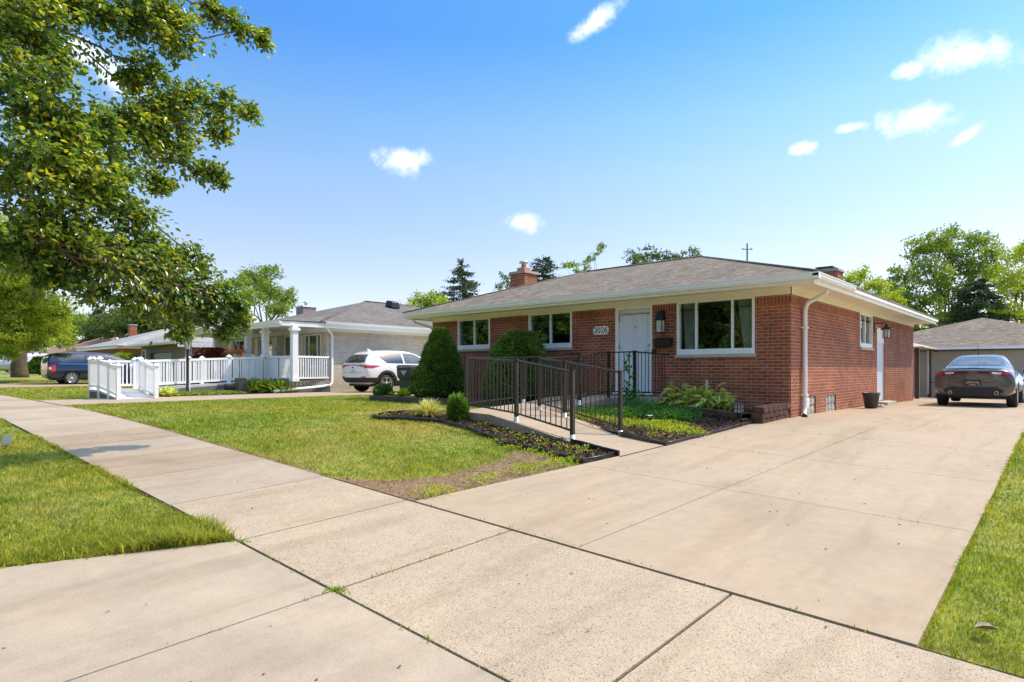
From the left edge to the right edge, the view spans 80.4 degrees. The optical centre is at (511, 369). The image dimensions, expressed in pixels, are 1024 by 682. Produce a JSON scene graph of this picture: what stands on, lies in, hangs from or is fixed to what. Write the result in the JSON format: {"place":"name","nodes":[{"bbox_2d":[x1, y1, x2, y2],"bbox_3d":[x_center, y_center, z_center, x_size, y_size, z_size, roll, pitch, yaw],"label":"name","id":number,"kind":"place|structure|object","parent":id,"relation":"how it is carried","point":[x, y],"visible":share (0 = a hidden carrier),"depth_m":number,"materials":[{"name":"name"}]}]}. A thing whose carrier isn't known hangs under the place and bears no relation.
{"place":"outdoors","nodes":[
{"label":"outdoors","id":0,"kind":"place"},
{"bbox_2d":[0,381,177,387],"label":"driveway","id":1,"kind":"structure","parent":0,"point":[12,385],"depth_m":28.35,"materials":[{"name":"concrete"}]},
{"bbox_2d":[40,352,129,383],"bbox_3d":[-20.895,-0.051,30.761,2.110,1.580,4.616,0,0,43],"label":"navy minivan","id":2,"kind":"object","parent":1,"relation":"on","point":[67,367],"visible":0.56,"depth_m":29.23,"materials":[{"name":"paint"}]},
{"bbox_2d":[38,391,396,405],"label":"driveway","id":3,"kind":"structure","parent":0,"point":[171,399],"depth_m":18.58,"materials":[{"name":"concrete"}]},
{"bbox_2d":[342,348,420,391],"bbox_3d":[-4.760,0.043,25.780,2.238,1.775,4.640,0,0,43],"label":"white suv","id":4,"kind":"object","parent":3,"relation":"on","point":[363,371],"visible":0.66,"depth_m":24.19,"materials":[{"name":"paint"}]},
{"bbox_2d":[3,418,955,681],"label":"dirt crumbs","id":5,"kind":"object","parent":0,"point":[707,468],"visible":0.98,"depth_m":5.38,"materials":[{"name":"brown soil"}]},
{"bbox_2d":[0,395,1023,681],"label":"sidewalk","id":6,"kind":"structure","parent":0,"point":[470,599],"depth_m":3.69,"materials":[{"name":"concrete"}]},
{"bbox_2d":[0,371,1023,676],"bbox_3d":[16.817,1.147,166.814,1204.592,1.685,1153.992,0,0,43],"label":"ground","id":7,"kind":"structure","parent":0,"point":[4,375],"depth_m":6.51,"materials":[{"name":"green plant"}]},
{"bbox_2d":[1,434,11,444],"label":"paper scrap","id":8,"kind":"object","parent":7,"relation":"on","point":[6,439],"visible":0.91,"depth_m":8.62,"materials":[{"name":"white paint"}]},
{"bbox_2d":[0,355,31,370],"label":"silver sedan","id":9,"kind":"object","parent":7,"relation":"on","point":[4,365],"visible":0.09,"depth_m":44.26,"materials":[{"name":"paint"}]},
{"bbox_2d":[27,355,43,374],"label":"ball shrub","id":10,"kind":"object","parent":7,"relation":"on","point":[34,363],"visible":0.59,"depth_m":41.43,"materials":[{"name":"green plant"}]},
{"bbox_2d":[0,211,82,377],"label":"street tree","id":11,"kind":"object","parent":7,"relation":"on","point":[41,327],"visible":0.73,"depth_m":29.16,"materials":[{"name":"green plant"}]},
{"bbox_2d":[23,309,93,338],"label":"leafy tree","id":12,"kind":"object","parent":7,"relation":"on","point":[76,320],"visible":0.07,"depth_m":75.62,"materials":[{"name":"green plant"}]},
{"bbox_2d":[28,337,114,353],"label":"brown roof house","id":13,"kind":"structure","parent":7,"relation":"on","point":[78,345],"depth_m":62.41,"materials":[{"name":"grey brick"}]},
{"bbox_2d":[74,308,120,345],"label":"leafy tree","id":14,"kind":"object","parent":7,"relation":"on","point":[96,311],"visible":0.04,"depth_m":65.55,"materials":[{"name":"green plant"}]},
{"bbox_2d":[79,306,127,340],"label":"leafy tree","id":15,"kind":"object","parent":7,"relation":"on","point":[106,327],"visible":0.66,"depth_m":58.68,"materials":[{"name":"green plant"}]},
{"bbox_2d":[76,324,168,356],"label":"grey roof house","id":16,"kind":"structure","parent":7,"relation":"on","point":[112,347],"depth_m":45.98,"materials":[{"name":"red brick"}]},
{"bbox_2d":[113,352,139,359],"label":"hedge bush","id":17,"kind":"object","parent":7,"relation":"on","point":[127,356],"visible":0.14,"depth_m":37.67,"materials":[{"name":"green plant"}]},
{"bbox_2d":[0,0,276,346],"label":"street tree","id":18,"kind":"object","parent":7,"relation":"on","point":[63,147],"visible":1,"depth_m":7.60,"materials":[{"name":"green plant"}]},
{"bbox_2d":[124,322,221,380],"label":"grey brick house","id":19,"kind":"structure","parent":7,"relation":"on","point":[161,348],"depth_m":37.02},
{"bbox_2d":[153,352,170,378],"bbox_3d":[-21.792,-0.205,37.913,3.800,1.650,0.065,0,0,43],"label":"garage door","id":20,"kind":"structure","parent":19,"relation":"in","point":[156,356],"depth_m":37.71,"materials":[{"name":"white"}]},
{"bbox_2d":[112,296,233,334],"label":"leafy tree","id":21,"kind":"object","parent":7,"relation":"on","point":[133,320],"visible":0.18,"depth_m":58.19,"materials":[{"name":"green plant"}]},
{"bbox_2d":[87,354,264,399],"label":"wheelchair ramp","id":22,"kind":"structure","parent":7,"relation":"on","point":[104,377],"depth_m":20.78,"materials":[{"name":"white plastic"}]},
{"bbox_2d":[72,407,321,474],"bbox_3d":[-6.483,1.047,10.828,11.800,0.271,0.090,0,0,43],"label":"dirt strip","id":23,"kind":"object","parent":7,"relation":"on","point":[275,460],"visible":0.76,"depth_m":8.60,"materials":[{"name":"soil"}]},
{"bbox_2d":[181,347,241,387],"bbox_3d":[-12.874,-0.019,26.079,2.582,1.973,2.550,0,0,43],"label":"red maple bush","id":24,"kind":"object","parent":7,"relation":"on","point":[211,352],"visible":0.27,"depth_m":25.62,"materials":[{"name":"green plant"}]},
{"bbox_2d":[159,391,324,395],"bbox_3d":[-10.447,0.886,22.844,2.900,0.013,6.300,0,0,43],"label":"mulch bed","id":25,"kind":"object","parent":7,"relation":"on","point":[247,393],"visible":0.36,"depth_m":22.02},
{"bbox_2d":[149,386,179,395],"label":"hosta plant","id":26,"kind":"object","parent":25,"relation":"on","point":[169,391],"visible":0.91,"depth_m":19.79,"materials":[{"name":"yellow plant"}]},
{"bbox_2d":[183,339,192,395],"bbox_3d":[-11.370,-0.115,21.248,0.340,2.070,0.294,0,0,43],"label":"lamp post","id":27,"kind":"object","parent":25,"relation":"on","point":[187,347],"visible":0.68,"depth_m":21.21,"materials":[{"name":"black metal"}]},
{"bbox_2d":[171,390,250,395],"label":"ground cover","id":28,"kind":"object","parent":25,"relation":"on","point":[200,392],"visible":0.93,"depth_m":20.70,"materials":[{"name":"green plant"}]},
{"bbox_2d":[235,378,246,392],"bbox_3d":[-10.117,0.620,22.600,0.319,0.600,0.319,0,0,43],"label":"square planter","id":29,"kind":"object","parent":25,"relation":"on","point":[240,383],"visible":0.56,"depth_m":22.50,"materials":[{"name":"grey plastic"}]},
{"bbox_2d":[244,376,259,391],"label":"perennial plant","id":30,"kind":"object","parent":25,"relation":"on","point":[249,383],"visible":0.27,"depth_m":23.10,"materials":[{"name":"green plant"}]},
{"bbox_2d":[248,377,274,392],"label":"perennial plant","id":31,"kind":"object","parent":25,"relation":"on","point":[260,387],"visible":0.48,"depth_m":22.97,"materials":[{"name":"green plant"}]},
{"bbox_2d":[251,377,296,392],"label":"perennial plant","id":32,"kind":"object","parent":25,"relation":"on","point":[279,384],"visible":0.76,"depth_m":22.86,"materials":[{"name":"green plant"}]},
{"bbox_2d":[0,541,504,681],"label":"driveway apron","id":33,"kind":"object","parent":7,"relation":"on","point":[58,623],"visible":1,"depth_m":3.16,"materials":[{"name":"concrete"}]},
{"bbox_2d":[226,263,299,321],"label":"leafy tree","id":34,"kind":"object","parent":7,"relation":"on","point":[264,291],"visible":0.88,"depth_m":51.38,"materials":[{"name":"green plant"}]},
{"bbox_2d":[179,300,432,392],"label":"cream brick house","id":35,"kind":"structure","parent":7,"relation":"on","point":[339,336],"depth_m":26.18,"materials":[{"name":"beige brick"}]},
{"bbox_2d":[221,342,252,360],"bbox_3d":[-11.268,-1.017,24.921,1.216,1.365,1.179,0,0,43],"label":"hanging basket","id":36,"kind":"object","parent":35,"relation":"hanging from","point":[237,352],"visible":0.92,"depth_m":24.76,"materials":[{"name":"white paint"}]},
{"bbox_2d":[232,340,243,361],"bbox_3d":[-13.801,-0.912,30.647,1.460,1.095,0.150,0,0,43],"label":"window","id":37,"kind":"structure","parent":35,"relation":"in","point":[240,343],"depth_m":30.65,"materials":[{"name":"black glass"}]},
{"bbox_2d":[259,338,272,356],"bbox_3d":[-11.583,-0.945,28.627,1.400,1.030,0.122,0,0,43],"label":"window","id":38,"kind":"structure","parent":35,"relation":"in","point":[270,339],"depth_m":28.42,"materials":[{"name":"white paint"}]},
{"bbox_2d":[265,356,289,378],"bbox_3d":[-9.238,-0.077,23.974,2.150,0.895,0.080,0,0,43],"label":"porch railing","id":39,"kind":"object","parent":35,"relation":"attached to","point":[272,367],"visible":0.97,"depth_m":24.01,"materials":[{"name":"white plastic"}]},
{"bbox_2d":[284,335,289,355],"bbox_3d":[-9.922,-0.545,27.109,0.900,1.970,0.110,0,0,43],"label":"door","id":40,"kind":"structure","parent":35,"relation":"in","point":[286,337],"depth_m":27.26,"materials":[{"name":"white paint"}]},
{"bbox_2d":[304,334,320,368],"bbox_3d":[-8.166,-0.605,26.064,2.000,1.750,0.972,0,0,43],"label":"window","id":41,"kind":"structure","parent":35,"relation":"in","point":[312,342],"depth_m":25.77,"materials":[{"name":"white paint"}]},
{"bbox_2d":[298,356,328,378],"bbox_3d":[-7.896,-0.077,24.031,0.080,0.895,1.638,0,0,30],"label":"porch railing","id":42,"kind":"object","parent":35,"relation":"attached to","point":[322,366],"visible":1,"depth_m":24.00,"materials":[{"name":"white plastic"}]},
{"bbox_2d":[396,365,417,393],"bbox_3d":[-3.586,0.376,21.219,0.619,1.057,0.801,0,0,23],"label":"wheelie bin","id":43,"kind":"object","parent":7,"relation":"on","point":[404,374],"visible":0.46,"depth_m":20.91,"materials":[{"name":"grey plastic"}]},
{"bbox_2d":[399,289,448,307],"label":"leafy tree","id":44,"kind":"object","parent":7,"relation":"on","point":[424,300],"visible":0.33,"depth_m":48.15,"materials":[{"name":"green plant"}]},
{"bbox_2d":[408,326,468,398],"bbox_3d":[-2.051,-0.141,17.096,1.828,2.162,1.807,0,0,43],"label":"arborvitae shrub","id":45,"kind":"object","parent":7,"relation":"on","point":[438,372],"visible":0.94,"depth_m":16.72,"materials":[{"name":"green plant"}]},
{"bbox_2d":[369,393,513,406],"bbox_3d":[-1.795,0.848,16.607,5.528,0.185,1.790,0,0,43],"label":"garden edging","id":46,"kind":"object","parent":7,"relation":"on","point":[394,398],"visible":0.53,"depth_m":16.29,"materials":[{"name":"brown paint"}]},
{"bbox_2d":[336,451,566,500],"bbox_3d":[-0.493,1.174,7.081,1.590,0.126,2.640,0,0,43],"label":"dirt patch","id":47,"kind":"object","parent":7,"relation":"on","point":[409,494],"visible":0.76,"depth_m":6.56,"materials":[{"name":"soil"}]},
{"bbox_2d":[332,451,567,498],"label":"soil clods","id":48,"kind":"object","parent":47,"relation":"on","point":[462,476],"visible":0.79,"depth_m":6.60,"materials":[{"name":"brown soil"}]},
{"bbox_2d":[409,438,580,500],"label":"weeds","id":49,"kind":"object","parent":47,"relation":"on","point":[525,466],"visible":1,"depth_m":6.82,"materials":[{"name":"green plant"}]},
{"bbox_2d":[436,258,480,301],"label":"spruce tree","id":50,"kind":"object","parent":7,"relation":"on","point":[466,284],"visible":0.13,"depth_m":51.67,"materials":[{"name":"green plant"}]},
{"bbox_2d":[370,410,613,463],"bbox_3d":[-0.811,1.015,10.367,3.391,0.336,6.466,0,0,-9],"label":"garden edging","id":51,"kind":"object","parent":7,"relation":"on","point":[582,460],"visible":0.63,"depth_m":9.22,"materials":[{"name":"black plastic"}]},
{"bbox_2d":[374,408,615,460],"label":"bark mulch","id":52,"kind":"object","parent":7,"relation":"on","point":[441,416],"visible":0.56,"depth_m":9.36,"materials":[{"name":"brown wood"}]},
{"bbox_2d":[405,397,445,416],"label":"ornamental grass","id":53,"kind":"object","parent":52,"relation":"on","point":[428,408],"depth_m":11.91,"materials":[{"name":"yellow plant"}]},
{"bbox_2d":[445,394,470,420],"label":"boxwood shrub","id":54,"kind":"object","parent":52,"relation":"on","point":[457,407],"visible":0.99,"depth_m":11.15,"materials":[{"name":"green plant"}]},
{"bbox_2d":[371,412,701,455],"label":"weeds","id":55,"kind":"object","parent":52,"relation":"on","point":[585,447],"visible":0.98,"depth_m":9.03,"materials":[{"name":"green plant"}]},
{"bbox_2d":[492,271,509,290],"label":"leafy tree","id":56,"kind":"object","parent":7,"relation":"on","point":[500,284],"visible":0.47,"depth_m":42.95,"materials":[{"name":"green plant"}]},
{"bbox_2d":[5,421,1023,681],"bbox_3d":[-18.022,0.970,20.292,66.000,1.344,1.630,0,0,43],"label":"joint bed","id":57,"kind":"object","parent":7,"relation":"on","point":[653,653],"visible":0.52,"depth_m":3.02,"materials":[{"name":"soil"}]},
{"bbox_2d":[477,328,560,402],"bbox_3d":[0.191,-0.043,15.512,2.171,1.971,2.262,0,0,43],"label":"arborvitae shrub","id":58,"kind":"object","parent":7,"relation":"on","point":[521,343],"visible":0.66,"depth_m":14.98,"materials":[{"name":"green plant"}]},
{"bbox_2d":[529,255,564,281],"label":"spruce tree","id":59,"kind":"object","parent":7,"relation":"on","point":[541,269],"visible":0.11,"depth_m":43.81,"materials":[{"name":"green plant"}]},
{"bbox_2d":[465,394,672,456],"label":"entry ramp","id":60,"kind":"structure","parent":7,"relation":"on","point":[589,433],"depth_m":10.14,"materials":[{"name":"concrete"}]},
{"bbox_2d":[464,356,575,438],"bbox_3d":[-0.017,0.417,10.205,0.217,1.325,3.185,0,0,-35],"label":"metal railing","id":61,"kind":"object","parent":60,"relation":"on","point":[516,413],"visible":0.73,"depth_m":9.97,"materials":[{"name":"brown metal"}]},
{"bbox_2d":[470,353,580,403],"bbox_3d":[0.318,0.186,13.414,0.310,1.177,4.425,0,0,35],"label":"metal railing","id":62,"kind":"object","parent":60,"relation":"on","point":[523,379],"visible":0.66,"depth_m":13.05,"materials":[{"name":"brown metal"}]},
{"bbox_2d":[537,351,622,434],"bbox_3d":[1.190,0.346,11.514,1.500,1.477,3.699,0,0,4],"label":"metal railing","id":63,"kind":"object","parent":60,"relation":"on","point":[579,397],"visible":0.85,"depth_m":10.98,"materials":[{"name":"brown metal"}]},
{"bbox_2d":[607,350,668,398],"bbox_3d":[2.784,0.128,13.403,1.256,1.045,0.756,0,0,-41],"label":"metal railing","id":64,"kind":"object","parent":60,"relation":"on","point":[634,352],"visible":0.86,"depth_m":13.08,"materials":[{"name":"black metal"}]},
{"bbox_2d":[560,242,606,272],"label":"leafy tree","id":65,"kind":"object","parent":7,"relation":"on","point":[601,246],"visible":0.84,"depth_m":40.56,"materials":[{"name":"green plant"}]},
{"bbox_2d":[621,243,700,264],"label":"leafy tree","id":66,"kind":"object","parent":7,"relation":"on","point":[637,258],"visible":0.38,"depth_m":40.33,"materials":[{"name":"green plant"}]},
{"bbox_2d":[568,412,754,441],"bbox_3d":[2.322,0.968,11.556,4.180,0.184,4.600,0,0,43],"label":"mulch bed","id":67,"kind":"object","parent":7,"relation":"on","point":[668,434],"visible":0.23,"depth_m":10.22,"materials":[{"name":"brown wood"}]},
{"bbox_2d":[622,353,636,404],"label":"climbing vine","id":68,"kind":"object","parent":67,"relation":"on","point":[629,366],"visible":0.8,"depth_m":12.79,"materials":[{"name":"green plant"}]},
{"bbox_2d":[560,411,725,436],"bbox_3d":[2.105,0.919,10.616,3.596,0.223,1.531,0,0,43],"label":"ground cover","id":69,"kind":"object","parent":67,"relation":"on","point":[666,425],"visible":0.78,"depth_m":10.29,"materials":[{"name":"green plant"}]},
{"bbox_2d":[575,387,713,422],"bbox_3d":[2.523,0.671,11.958,3.150,0.590,2.743,0,0,43],"label":"ground cover","id":70,"kind":"object","parent":67,"relation":"on","point":[634,410],"visible":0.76,"depth_m":11.60,"materials":[{"name":"green plant"}]},
{"bbox_2d":[402,255,938,417],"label":"brick house","id":71,"kind":"structure","parent":7,"relation":"on","point":[803,341],"depth_m":14.10,"materials":[{"name":"red brick"}]},
{"bbox_2d":[457,318,490,351],"bbox_3d":[-1.116,-1.018,17.901,1.430,0.965,0.150,0,0,43],"label":"window","id":72,"kind":"structure","parent":71,"relation":"in","point":[476,337],"depth_m":17.91,"materials":[{"name":"glass"}]},
{"bbox_2d":[528,312,572,350],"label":"window","id":73,"kind":"structure","parent":71,"relation":"in","point":[554,334],"depth_m":16.27,"materials":[{"name":"glass"}]},
{"bbox_2d":[593,326,608,334],"bbox_3d":[2.172,-0.950,14.821,0.440,0.200,0.032,0,0,43],"label":"house number sign","id":74,"kind":"object","parent":71,"relation":"attached to","point":[599,330],"visible":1,"depth_m":14.82,"materials":[{"name":"white paint"}]},
{"bbox_2d":[613,305,652,394],"bbox_3d":[2.857,-0.455,14.229,1.030,2.090,0.220,0,0,43],"label":"door","id":75,"kind":"structure","parent":71,"relation":"in","point":[633,331],"depth_m":14.27,"materials":[{"name":"white paint"}]},
{"bbox_2d":[655,310,665,332],"bbox_3d":[3.339,-1.067,13.637,0.180,0.505,0.200,0,0,43],"label":"wall lantern","id":76,"kind":"object","parent":71,"relation":"attached to","point":[660,318],"depth_m":13.59,"materials":[{"name":"black metal"}]},
{"bbox_2d":[653,337,672,346],"bbox_3d":[3.391,-0.608,13.620,0.420,0.215,0.145,0,0,43],"label":"mailbox","id":77,"kind":"object","parent":71,"relation":"attached to","point":[664,342],"visible":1,"depth_m":13.56,"materials":[{"name":"black metal"}]},
{"bbox_2d":[675,297,755,357],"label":"window","id":78,"kind":"structure","parent":71,"relation":"in","point":[720,332],"depth_m":13.45,"materials":[{"name":"glass"}]},
{"bbox_2d":[807,396,813,413],"bbox_3d":[6.232,0.789,12.744,0.190,0.442,0.840,0,0,43],"label":"glass block window","id":79,"kind":"structure","parent":71,"relation":"in","point":[810,400],"depth_m":12.82,"materials":[{"name":"glass"}]},
{"bbox_2d":[826,395,834,410],"bbox_3d":[7.254,0.805,13.855,0.190,0.450,0.860,0,0,43],"label":"glass block window","id":80,"kind":"structure","parent":71,"relation":"in","point":[829,398],"depth_m":13.85,"materials":[{"name":"glass"}]},
{"bbox_2d":[860,313,873,350],"bbox_3d":[9.447,-0.998,16.227,0.150,0.965,1.380,0,0,43],"label":"window","id":81,"kind":"structure","parent":71,"relation":"in","point":[866,328],"depth_m":16.27,"materials":[{"name":"grey glass"}]},
{"bbox_2d":[874,322,892,337],"bbox_3d":[10.301,-1.085,16.787,0.450,0.450,0.340,0,0,43],"label":"wall lantern","id":82,"kind":"object","parent":71,"relation":"attached to","point":[886,328],"depth_m":16.71,"materials":[{"name":"black metal"}]},
{"bbox_2d":[877,327,895,404],"bbox_3d":[10.691,0.010,17.440,0.420,2.420,1.150,0,0,43],"label":"door","id":83,"kind":"structure","parent":71,"relation":"in","point":[880,341],"depth_m":17.57,"materials":[{"name":"white paint"}]},
{"bbox_2d":[657,403,789,423],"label":"retaining wall","id":84,"kind":"structure","parent":7,"relation":"on","point":[763,414],"depth_m":11.23,"materials":[{"name":"brown brick"}]},
{"bbox_2d":[733,402,745,418],"bbox_3d":[4.135,0.810,11.045,0.200,0.421,0.200,0,0,43],"label":"solar lantern","id":85,"kind":"object","parent":84,"relation":"on","point":[738,408],"visible":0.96,"depth_m":10.99,"materials":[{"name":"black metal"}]},
{"bbox_2d":[713,408,753,417],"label":"raised bed soil","id":86,"kind":"structure","parent":7,"relation":"on","point":[747,411],"depth_m":11.64,"materials":[{"name":"brown soil"}]},
{"bbox_2d":[658,382,695,404],"bbox_3d":[3.563,0.613,13.062,0.971,0.699,1.021,0,0,43],"label":"hosta plant","id":87,"kind":"object","parent":86,"relation":"on","point":[668,400],"visible":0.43,"depth_m":12.92,"materials":[{"name":"green plant"}]},
{"bbox_2d":[673,385,717,407],"bbox_3d":[3.887,0.636,12.709,0.949,0.632,0.951,0,0,43],"label":"hosta plant","id":88,"kind":"object","parent":86,"relation":"on","point":[684,398],"visible":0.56,"depth_m":12.55,"materials":[{"name":"green plant"}]},
{"bbox_2d":[692,382,736,410],"bbox_3d":[4.137,0.611,12.293,0.981,0.696,1.029,0,0,43],"label":"hosta plant","id":89,"kind":"object","parent":86,"relation":"on","point":[726,401],"visible":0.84,"depth_m":12.12,"materials":[{"name":"green plant"}]},
{"bbox_2d":[843,263,908,306],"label":"leafy tree","id":90,"kind":"object","parent":7,"relation":"on","point":[876,284],"visible":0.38,"depth_m":47.82,"materials":[{"name":"green plant"}]},
{"bbox_2d":[913,343,937,398],"bbox_3d":[15.040,-0.079,25.157,3.900,2.522,3.200,0,0,43],"label":"garden gazebo","id":91,"kind":"object","parent":7,"relation":"on","point":[917,348],"visible":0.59,"depth_m":23.36,"materials":[{"name":"white"}]},
{"bbox_2d":[874,221,1017,331],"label":"leafy tree","id":92,"kind":"object","parent":7,"relation":"on","point":[943,245],"visible":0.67,"depth_m":51.74,"materials":[{"name":"green plant"}]},
{"bbox_2d":[913,318,1023,396],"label":"garage","id":93,"kind":"structure","parent":7,"relation":"on","point":[978,336],"depth_m":25.84,"materials":[{"name":"grey"}]},
{"bbox_2d":[914,350,1023,396],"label":"garage door","id":94,"kind":"structure","parent":93,"relation":"in","point":[940,359],"depth_m":25.75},
{"bbox_2d":[933,277,1019,327],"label":"spruce tree","id":95,"kind":"object","parent":7,"relation":"on","point":[979,298],"visible":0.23,"depth_m":43.71,"materials":[{"name":"green plant"}]},
{"bbox_2d":[974,622,998,629],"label":"dry leaf","id":96,"kind":"object","parent":7,"relation":"on","point":[984,625],"visible":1,"depth_m":3.09,"materials":[{"name":"beige plant"}]},
{"bbox_2d":[986,239,1023,323],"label":"leafy tree","id":97,"kind":"object","parent":7,"relation":"on","point":[1010,282],"visible":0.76,"depth_m":45.41,"materials":[{"name":"green plant"}]},
{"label":"joint bed","id":98,"kind":"structure","parent":7,"relation":"on","visible":0},
{"bbox_2d":[167,421,936,678],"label":"weeds","id":99,"kind":"object","parent":98,"relation":"on","point":[337,588],"visible":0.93,"depth_m":3.68,"materials":[{"name":"green plant"}]},
{"bbox_2d":[0,0,1023,339],"label":"sky","id":100,"kind":"structure","parent":0,"point":[399,141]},
{"bbox_2d":[415,396,1023,647],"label":"driveway","id":101,"kind":"structure","parent":0,"point":[686,515],"depth_m":5.48,"materials":[{"name":"concrete"}]},
{"bbox_2d":[570,438,619,456],"bbox_3d":[1.113,1.079,8.283,0.047,0.164,1.080,0,0,-29],"label":"garden edging","id":102,"kind":"object","parent":101,"relation":"on","point":[615,451],"visible":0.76,"depth_m":8.17,"materials":[{"name":"black plastic"}]},
{"bbox_2d":[620,421,752,445],"bbox_3d":[2.870,1.023,10.040,1.050,0.206,3.157,0,0,43],"label":"garden edging","id":103,"kind":"object","parent":101,"relation":"on","point":[629,435],"visible":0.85,"depth_m":9.21,"materials":[{"name":"black plastic"}]},
{"bbox_2d":[862,392,880,407],"bbox_3d":[8.906,0.768,15.040,0.410,0.380,0.410,0,0,43],"label":"plant pot","id":104,"kind":"object","parent":101,"relation":"on","point":[870,399],"visible":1,"depth_m":14.91,"materials":[{"name":"brown plastic"}]},
{"bbox_2d":[933,354,1023,406],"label":"dark grey sedan","id":105,"kind":"object","parent":101,"relation":"on","point":[985,376],"visible":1,"depth_m":16.52,"materials":[{"name":"paint"}]},
{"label":"mulch bed","id":106,"kind":"structure","parent":0,"visible":0},
{"bbox_2d":[372,383,394,395],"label":"boxwood shrub","id":107,"kind":"object","parent":106,"relation":"on","point":[382,389],"visible":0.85,"depth_m":17.74,"materials":[{"name":"green plant"}]},
{"bbox_2d":[385,387,414,396],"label":"leafy plant","id":108,"kind":"object","parent":106,"relation":"on","point":[403,392],"visible":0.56,"depth_m":17.33,"materials":[{"name":"green plant"}]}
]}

